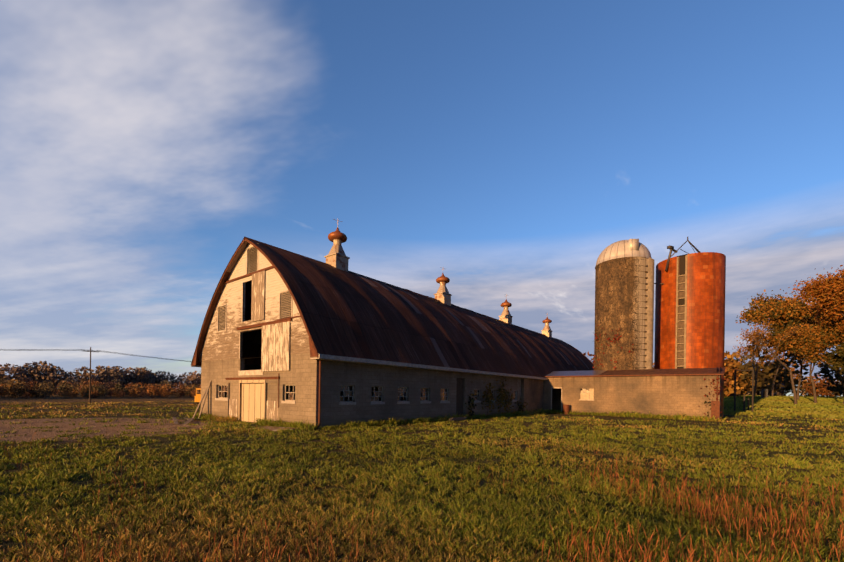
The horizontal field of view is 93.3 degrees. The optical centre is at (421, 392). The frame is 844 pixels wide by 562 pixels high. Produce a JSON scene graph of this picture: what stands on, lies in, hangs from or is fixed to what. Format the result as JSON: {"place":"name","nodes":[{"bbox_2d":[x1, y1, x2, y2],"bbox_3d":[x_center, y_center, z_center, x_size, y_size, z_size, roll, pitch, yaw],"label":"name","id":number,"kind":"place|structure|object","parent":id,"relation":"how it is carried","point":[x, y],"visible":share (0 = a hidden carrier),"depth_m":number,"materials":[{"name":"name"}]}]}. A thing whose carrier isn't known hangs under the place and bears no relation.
{"place":"outdoors","nodes":[
{"label":"outdoors","id":0,"kind":"place"},
{"bbox_2d":[0,400,843,561],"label":"grass field","id":1,"kind":"structure","parent":0,"point":[474,527],"depth_m":6.67,"materials":[{"name":"green plant"}]},
{"bbox_2d":[0,390,843,561],"bbox_3d":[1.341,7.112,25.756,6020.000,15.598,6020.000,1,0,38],"label":"ground","id":2,"kind":"structure","parent":0,"point":[64,426],"depth_m":11.71,"materials":[{"name":"green plant"}]},
{"bbox_2d":[4,347,190,402],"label":"utility pole and wires","id":3,"kind":"object","parent":2,"relation":"on","point":[90,350],"visible":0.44,"depth_m":63.63,"materials":[{"name":"brown wood"}]},
{"bbox_2d":[172,417,193,424],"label":"rocks","id":4,"kind":"object","parent":2,"relation":"on","point":[188,421],"visible":0.95,"depth_m":20.97,"materials":[{"name":"grey stone"}]},
{"bbox_2d":[194,388,200,403],"bbox_3d":[-23.937,0.409,45.734,2.000,1.939,3.400,1,0,38],"label":"yellow loader","id":5,"kind":"object","parent":2,"relation":"on","point":[198,396],"visible":0.15,"depth_m":44.46,"materials":[{"name":"paint"}]},
{"bbox_2d":[192,360,569,430],"bbox_3d":[0.224,0.087,29.434,29.139,3.332,11.573,1,0,-42],"label":"yard clutter","id":6,"kind":"object","parent":2,"relation":"on","point":[566,408],"depth_m":23.85,"materials":[{"name":"brown wood"}]},
{"bbox_2d":[191,238,584,428],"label":"barn","id":7,"kind":"structure","parent":2,"relation":"on","point":[281,381],"depth_m":21.40,"materials":[{"name":"concrete"}]},
{"bbox_2d":[191,236,593,377],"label":"barn roof","id":8,"kind":"structure","parent":7,"relation":"attached to","point":[350,314],"depth_m":24.85,"materials":[{"name":"brown metal"}]},
{"bbox_2d":[324,219,551,337],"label":"roof cupolas","id":9,"kind":"object","parent":7,"relation":"on","point":[336,257],"visible":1,"depth_m":34.95,"materials":[{"name":"white metal"}]},
{"bbox_2d":[0,344,843,398],"bbox_3d":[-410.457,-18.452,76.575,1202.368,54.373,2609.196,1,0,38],"label":"tree line","id":10,"kind":"object","parent":2,"relation":"on","point":[35,381],"depth_m":397.55,"materials":[{"name":"plant"}]},
{"bbox_2d":[1,427,843,561],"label":"dry weeds","id":11,"kind":"object","parent":2,"relation":"on","point":[701,518],"visible":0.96,"depth_m":4.61,"materials":[{"name":"brown plant"}]},
{"bbox_2d":[465,325,730,416],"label":"wall creeper leaves","id":12,"kind":"object","parent":2,"relation":"on","point":[490,399],"visible":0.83,"depth_m":30.87,"materials":[{"name":"red plant"}]},
{"bbox_2d":[521,367,724,418],"bbox_3d":[16.424,-0.104,33.577,14.350,4.206,7.750,1,0,38],"label":"annex","id":13,"kind":"object","parent":2,"relation":"on","point":[670,391],"visible":0.77,"depth_m":33.73,"materials":[{"name":"concrete"}]},
{"bbox_2d":[654,237,725,416],"bbox_3d":[25.898,-6.629,38.988,5.939,17.550,5.690,1,0,38],"label":"silo","id":14,"kind":"object","parent":2,"relation":"on","point":[690,311],"visible":0.73,"depth_m":36.58,"materials":[{"name":"orange metal"}]},
{"bbox_2d":[728,369,783,411],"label":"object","id":15,"kind":"object","parent":2,"relation":"on","point":[764,392],"visible":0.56,"depth_m":49.09,"materials":[{"name":"grey metal"}]},
{"bbox_2d":[733,328,788,401],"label":"tree","id":16,"kind":"object","parent":2,"relation":"on","point":[747,350],"depth_m":76.08,"materials":[{"name":"brown plant"}]},
{"bbox_2d":[737,314,812,404],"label":"tree","id":17,"kind":"object","parent":2,"relation":"on","point":[769,338],"depth_m":68.46,"materials":[{"name":"brown plant"}]},
{"bbox_2d":[735,289,820,399],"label":"tree","id":18,"kind":"object","parent":2,"relation":"on","point":[785,310],"depth_m":83.68,"materials":[{"name":"brown plant"}]},
{"bbox_2d":[723,395,843,418],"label":"grassy mound","id":19,"kind":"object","parent":2,"relation":"on","point":[828,403],"depth_m":59.84,"materials":[{"name":"green plant"}]},
{"bbox_2d":[766,303,834,395],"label":"tree","id":20,"kind":"object","parent":2,"relation":"on","point":[792,357],"depth_m":104.74,"materials":[{"name":"brown plant"}]},
{"bbox_2d":[766,314,843,384],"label":"tree","id":21,"kind":"object","parent":2,"relation":"on","point":[779,331],"depth_m":78.52,"materials":[{"name":"brown plant"}]},
{"bbox_2d":[768,318,843,402],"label":"tree","id":22,"kind":"object","parent":2,"relation":"on","point":[813,342],"depth_m":69.42,"materials":[{"name":"brown plant"}]},
{"bbox_2d":[780,267,843,336],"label":"tree","id":23,"kind":"object","parent":2,"relation":"on","point":[831,286],"depth_m":62.71,"materials":[{"name":"orange plant"}]},
{"bbox_2d":[821,342,843,403],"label":"tree","id":24,"kind":"object","parent":2,"relation":"on","point":[834,360],"depth_m":69.55,"materials":[{"name":"brown plant"}]},
{"bbox_2d":[0,0,843,396],"label":"sky","id":25,"kind":"structure","parent":0,"point":[502,146],"materials":[{"name":"blue"}]},
{"bbox_2d":[594,239,653,369],"bbox_3d":[19.636,-6.367,38.861,5.288,16.830,5.020,1,0,38],"label":"concrete silo","id":26,"kind":"object","parent":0,"point":[624,285],"visible":0.77,"depth_m":36.73,"materials":[{"name":"grey concrete"}]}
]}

